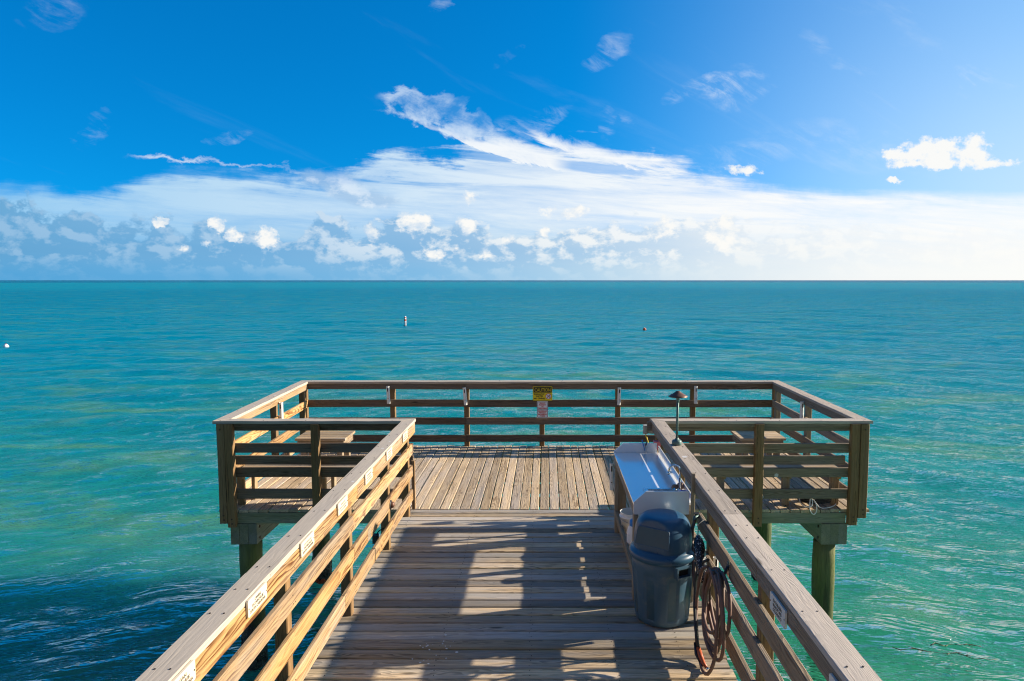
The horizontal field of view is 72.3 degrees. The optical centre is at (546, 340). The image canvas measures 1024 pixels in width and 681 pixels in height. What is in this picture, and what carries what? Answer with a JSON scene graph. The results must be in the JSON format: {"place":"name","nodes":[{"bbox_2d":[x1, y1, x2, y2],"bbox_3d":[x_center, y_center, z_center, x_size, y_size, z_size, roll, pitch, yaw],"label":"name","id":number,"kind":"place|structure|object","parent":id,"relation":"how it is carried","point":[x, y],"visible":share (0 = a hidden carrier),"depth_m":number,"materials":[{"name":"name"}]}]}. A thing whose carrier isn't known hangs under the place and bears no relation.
{"place":"outdoors","nodes":[
{"label":"outdoors","id":0,"kind":"place"},
{"bbox_2d":[0,280,1023,680],"bbox_3d":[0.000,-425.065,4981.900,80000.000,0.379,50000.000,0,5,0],"label":"water","id":1,"kind":"structure","parent":0,"point":[118,556],"depth_m":27.98,"materials":[{"name":"teal liquid"}]},
{"bbox_2d":[219,445,868,680],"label":"fishing pier","id":2,"kind":"structure","parent":1,"relation":"in","point":[460,589],"depth_m":7.29,"materials":[{"name":"brown wood"}]},
{"bbox_2d":[214,381,308,487],"bbox_3d":[-4.282,1.620,10.926,0.178,1.492,3.678,0,5,-2],"label":"railing","id":3,"kind":"object","parent":2,"relation":"attached to","point":[266,403],"visible":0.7,"depth_m":11.02,"materials":[{"name":"brown wood"}]},
{"bbox_2d":[279,402,283,418],"bbox_3d":[-4.178,1.143,11.039,0.062,0.343,0.063,0,5,0],"label":"rod holder","id":4,"kind":"object","parent":3,"relation":"attached to","point":[280,410],"visible":0.84,"depth_m":11.01,"materials":[{"name":"white plastic"}]},
{"bbox_2d":[135,419,415,680],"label":"railing","id":5,"kind":"object","parent":2,"relation":"attached to","point":[208,638],"visible":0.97,"depth_m":4.96,"materials":[{"name":"brown wood"}]},
{"bbox_2d":[172,660,195,680],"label":"name plaque","id":6,"kind":"object","parent":5,"relation":"attached to","point":[187,672],"visible":1,"depth_m":3.32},
{"bbox_2d":[246,582,266,617],"bbox_3d":[-1.701,1.524,4.116,0.014,0.100,0.270,0,5,0],"label":"name plaque","id":7,"kind":"object","parent":5,"relation":"attached to","point":[255,600],"visible":1,"depth_m":4.10,"materials":[{"name":"white plastic"}]},
{"bbox_2d":[299,531,313,557],"bbox_3d":[-1.701,1.449,4.983,0.014,0.100,0.270,0,5,0],"label":"name plaque","id":8,"kind":"object","parent":5,"relation":"attached to","point":[306,544],"visible":1,"depth_m":4.95,"materials":[{"name":"white plastic"}]},
{"bbox_2d":[337,495,347,515],"bbox_3d":[-1.701,1.374,5.845,0.014,0.100,0.270,0,5,0],"label":"name plaque","id":9,"kind":"object","parent":5,"relation":"attached to","point":[342,504],"visible":1,"depth_m":5.83,"materials":[{"name":"white plastic"}]},
{"bbox_2d":[364,467,372,484],"bbox_3d":[-1.701,1.300,6.707,0.014,0.100,0.270,0,5,0],"label":"name plaque","id":10,"kind":"object","parent":5,"relation":"attached to","point":[368,476],"visible":1,"depth_m":6.68,"materials":[{"name":"white plastic"}]},
{"bbox_2d":[372,528,383,543],"bbox_3d":[-1.858,2.147,7.705,0.076,0.136,0.155,2,5,21],"label":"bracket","id":11,"kind":"object","parent":5,"relation":"attached to","point":[375,536],"visible":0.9,"depth_m":7.64,"materials":[{"name":"black metal"}]},
{"bbox_2d":[386,446,391,460],"bbox_3d":[-1.701,1.225,7.578,0.014,0.100,0.270,0,5,0],"label":"name plaque","id":12,"kind":"object","parent":5,"relation":"attached to","point":[388,453],"visible":1,"depth_m":7.55,"materials":[{"name":"white plastic"}]},
{"bbox_2d":[389,500,394,509],"bbox_3d":[-1.685,1.802,7.673,0.049,0.104,0.104,0,5,0],"label":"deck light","id":13,"kind":"object","parent":5,"relation":"attached to","point":[391,504],"visible":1,"depth_m":7.64,"materials":[{"name":"white plastic"}]},
{"bbox_2d":[402,430,407,442],"bbox_3d":[-1.701,1.151,8.430,0.014,0.100,0.270,0,5,0],"label":"name plaque","id":14,"kind":"object","parent":5,"relation":"attached to","point":[404,435],"visible":1,"depth_m":8.40,"materials":[{"name":"white plastic"}]},
{"bbox_2d":[212,418,414,527],"bbox_3d":[-3.013,1.731,9.152,2.586,1.407,0.202,0,5,0],"label":"railing","id":15,"kind":"object","parent":2,"relation":"attached to","point":[229,472],"visible":0.82,"depth_m":9.11,"materials":[{"name":"brown wood"}]},
{"bbox_2d":[235,455,412,504],"bbox_3d":[-2.940,1.842,9.440,2.380,0.695,0.438,0,5,0],"label":"bench","id":16,"kind":"object","parent":2,"relation":"on","point":[297,460],"visible":0.39,"depth_m":9.20,"materials":[{"name":"brown wood"}]},
{"bbox_2d":[295,431,354,454],"bbox_3d":[-3.583,1.774,11.395,0.795,0.496,0.595,0,5,0],"label":"bench","id":17,"kind":"object","parent":2,"relation":"on","point":[335,437],"visible":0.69,"depth_m":11.23,"materials":[{"name":"brown wood"}]},
{"bbox_2d":[301,380,776,447],"bbox_3d":[-0.117,1.469,12.675,8.675,1.492,0.167,0,5,0],"label":"railing","id":18,"kind":"object","parent":2,"relation":"attached to","point":[541,438],"visible":0.9,"depth_m":12.58,"materials":[{"name":"brown wood"}]},
{"bbox_2d":[386,386,389,403],"bbox_3d":[-2.822,0.972,12.505,0.070,0.315,0.063,0,5,0],"label":"rod holder","id":19,"kind":"object","parent":18,"relation":"attached to","point":[388,393],"visible":1,"depth_m":12.48,"materials":[{"name":"white plastic"}]},
{"bbox_2d":[463,387,466,404],"bbox_3d":[-1.452,0.997,12.507,0.083,0.316,0.063,0,5,0],"label":"rod holder","id":20,"kind":"object","parent":18,"relation":"attached to","point":[464,396],"visible":1,"depth_m":12.48,"materials":[{"name":"white plastic"}]},
{"bbox_2d":[533,386,551,399],"bbox_3d":[-0.064,0.949,12.534,0.350,0.252,0.008,0,5,0],"label":"caution sign","id":21,"kind":"object","parent":18,"relation":"attached to","point":[542,392],"visible":1,"depth_m":12.53,"materials":[{"name":"yellow metal"}]},
{"bbox_2d":[537,401,547,417],"bbox_3d":[-0.065,1.242,12.561,0.198,0.300,0.006,0,5,0],"label":"notice sign","id":22,"kind":"object","parent":18,"relation":"attached to","point":[542,409],"visible":1,"depth_m":12.56,"materials":[{"name":"white metal"}]},
{"bbox_2d":[617,387,620,404],"bbox_3d":[1.305,0.996,12.507,0.070,0.315,0.063,0,5,0],"label":"rod holder","id":23,"kind":"object","parent":18,"relation":"attached to","point":[619,397],"visible":1,"depth_m":12.48,"materials":[{"name":"white plastic"}]},
{"bbox_2d":[694,386,697,403],"bbox_3d":[2.673,0.972,12.505,0.064,0.314,0.063,0,5,0],"label":"rod holder","id":24,"kind":"object","parent":18,"relation":"attached to","point":[695,394],"visible":1,"depth_m":12.48,"materials":[{"name":"white plastic"}]},
{"bbox_2d":[614,443,694,601],"bbox_3d":[1.095,1.749,7.479,0.559,1.222,1.991,0,5,0],"label":"cleaning table","id":25,"kind":"object","parent":2,"relation":"on","point":[647,479],"visible":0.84,"depth_m":7.29,"materials":[{"name":"white metal"}]},
{"bbox_2d":[610,463,613,489],"bbox_3d":[0.775,1.611,8.289,0.046,0.323,0.047,0,5,0],"label":"rod holder","id":26,"kind":"object","parent":25,"relation":"attached to","point":[611,476],"visible":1,"depth_m":8.27,"materials":[{"name":"white plastic"}]},
{"bbox_2d":[671,482,683,489],"bbox_3d":[1.306,1.429,6.895,0.128,0.091,0.101,3,6,29],"label":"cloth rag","id":27,"kind":"object","parent":25,"relation":"attached to","point":[675,486],"visible":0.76,"depth_m":6.87,"materials":[{"name":"fabric"}]},
{"bbox_2d":[629,508,693,627],"bbox_3d":[1.035,1.997,6.225,0.596,0.941,0.628,0,5,0],"label":"trash can","id":28,"kind":"object","parent":2,"relation":"on","point":[661,551],"visible":0.98,"depth_m":6.02,"materials":[{"name":"plastic"}]},
{"bbox_2d":[730,431,785,454],"bbox_3d":[3.442,1.773,11.415,0.725,0.496,0.595,0,5,0],"label":"bench","id":29,"kind":"object","parent":2,"relation":"on","point":[748,437],"visible":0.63,"depth_m":11.22,"materials":[{"name":"brown wood"}]},
{"bbox_2d":[647,418,872,526],"bbox_3d":[2.768,1.723,9.151,2.905,1.392,0.202,0,5,0],"label":"railing","id":30,"kind":"object","parent":2,"relation":"attached to","point":[855,472],"visible":0.91,"depth_m":9.11,"materials":[{"name":"brown wood"}]},
{"bbox_2d":[643,424,653,442],"bbox_3d":[1.357,1.414,9.262,0.145,0.590,0.128,0,5,0],"label":"outlet box","id":31,"kind":"object","parent":30,"relation":"attached to","point":[645,431],"visible":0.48,"depth_m":9.22,"materials":[{"name":"grey plastic"}]},
{"bbox_2d":[651,419,881,680],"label":"railing","id":32,"kind":"object","parent":2,"relation":"attached to","point":[827,645],"visible":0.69,"depth_m":4.59,"materials":[{"name":"brown wood"}]},
{"bbox_2d":[653,440,660,452],"bbox_3d":[1.363,1.469,8.618,0.085,0.470,0.090,0,5,0],"label":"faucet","id":33,"kind":"object","parent":32,"relation":"attached to","point":[657,442],"visible":0.31,"depth_m":8.56,"materials":[{"name":"plastic"}]},
{"bbox_2d":[668,391,687,445],"bbox_3d":[1.447,0.851,7.702,0.210,0.601,0.210,0,5,0],"label":"path lamp","id":34,"kind":"object","parent":32,"relation":"on","point":[677,395],"visible":1,"depth_m":7.68,"materials":[{"name":"black metal"}]},
{"bbox_2d":[693,512,698,520],"bbox_3d":[1.342,1.587,6.281,0.048,0.072,0.079,4,7,42],"label":"hose tap","id":35,"kind":"object","parent":32,"relation":"attached to","point":[696,516],"visible":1,"depth_m":6.27,"materials":[{"name":"silver metal"}]},
{"bbox_2d":[693,519,706,583],"bbox_3d":[1.294,1.756,5.879,0.112,0.419,0.424,1,5,12],"label":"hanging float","id":36,"kind":"object","parent":32,"relation":"hanging from","point":[699,551],"visible":0.79,"depth_m":5.79,"materials":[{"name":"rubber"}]},
{"bbox_2d":[713,556,717,566],"bbox_3d":[1.460,1.967,6.031,0.046,0.203,0.047,0,5,0],"label":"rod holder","id":37,"kind":"object","parent":32,"relation":"attached to","point":[715,561],"visible":0.37,"depth_m":6.01,"materials":[{"name":"white plastic"}]},
{"bbox_2d":[712,560,729,577],"bbox_3d":[1.310,1.717,5.257,0.131,0.145,0.070,0,5,0],"label":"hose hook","id":38,"kind":"object","parent":32,"relation":"attached to","point":[727,570],"visible":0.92,"depth_m":5.25,"materials":[{"name":"black metal"}]},
{"bbox_2d":[691,520,731,675],"bbox_3d":[1.258,2.084,5.643,0.174,0.862,1.336,0,5,0],"label":"garden hose","id":39,"kind":"object","parent":38,"relation":"hanging from","point":[718,633],"visible":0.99,"depth_m":5.35,"materials":[{"name":"brown rubber"}]},
{"bbox_2d":[770,591,786,628],"bbox_3d":[1.366,1.585,4.122,0.014,0.110,0.270,0,5,0],"label":"name plaque","id":40,"kind":"object","parent":32,"relation":"attached to","point":[778,610],"visible":1,"depth_m":4.10,"materials":[{"name":"white plastic"}]},
{"bbox_2d":[829,673,837,680],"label":"name plaque","id":41,"kind":"object","parent":32,"relation":"attached to","point":[832,677],"visible":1,"depth_m":3.34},
{"bbox_2d":[694,455,844,504],"bbox_3d":[2.953,1.842,9.440,2.005,0.695,0.438,0,5,0],"label":"bench","id":42,"kind":"object","parent":2,"relation":"on","point":[770,460],"visible":0.56,"depth_m":9.20,"materials":[{"name":"brown wood"}]},
{"bbox_2d":[798,499,835,514],"bbox_3d":[3.628,2.158,9.384,0.510,0.208,0.481,0,5,0],"label":"rope coil","id":43,"kind":"object","parent":2,"relation":"on","point":[816,501],"visible":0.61,"depth_m":9.30,"materials":[{"name":"fabric"}]},
{"bbox_2d":[771,380,871,487],"bbox_3d":[4.132,1.621,10.922,0.172,1.492,3.675,0,5,0],"label":"railing","id":44,"kind":"object","parent":2,"relation":"attached to","point":[822,406],"visible":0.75,"depth_m":11.02,"materials":[{"name":"brown wood"}]},
{"bbox_2d":[800,401,803,417],"bbox_3d":[4.015,1.118,10.986,0.062,0.323,0.063,0,5,0],"label":"rod holder","id":45,"kind":"object","parent":44,"relation":"attached to","point":[801,409],"visible":0.87,"depth_m":10.96,"materials":[{"name":"white plastic"}]},
{"bbox_2d":[892,642,996,659],"bbox_3d":[-0.986,4.350,7.921,16.632,0.018,3.597,0,5,0],"label":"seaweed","id":46,"kind":"object","parent":1,"relation":"on","point":[967,655],"visible":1,"depth_m":9.52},
{"bbox_2d":[0,0,1023,279],"label":"sky","id":47,"kind":"structure","parent":0,"point":[140,139],"materials":[{"name":"blue"}]},
{"bbox_2d":[619,508,639,535],"bbox_3d":[0.955,2.030,7.824,0.276,0.245,0.272,0,5,0],"label":"bucket","id":48,"kind":"object","parent":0,"point":[625,514],"visible":0.35,"depth_m":7.75,"materials":[{"name":"white plastic"}]},
{"bbox_2d":[627,519,631,545],"bbox_3d":[0.935,2.032,7.302,0.188,0.330,0.188,0,5,0],"label":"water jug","id":49,"kind":"object","parent":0,"point":[629,535],"visible":0.2,"depth_m":7.25,"materials":[{"name":"white plastic"}]}
]}

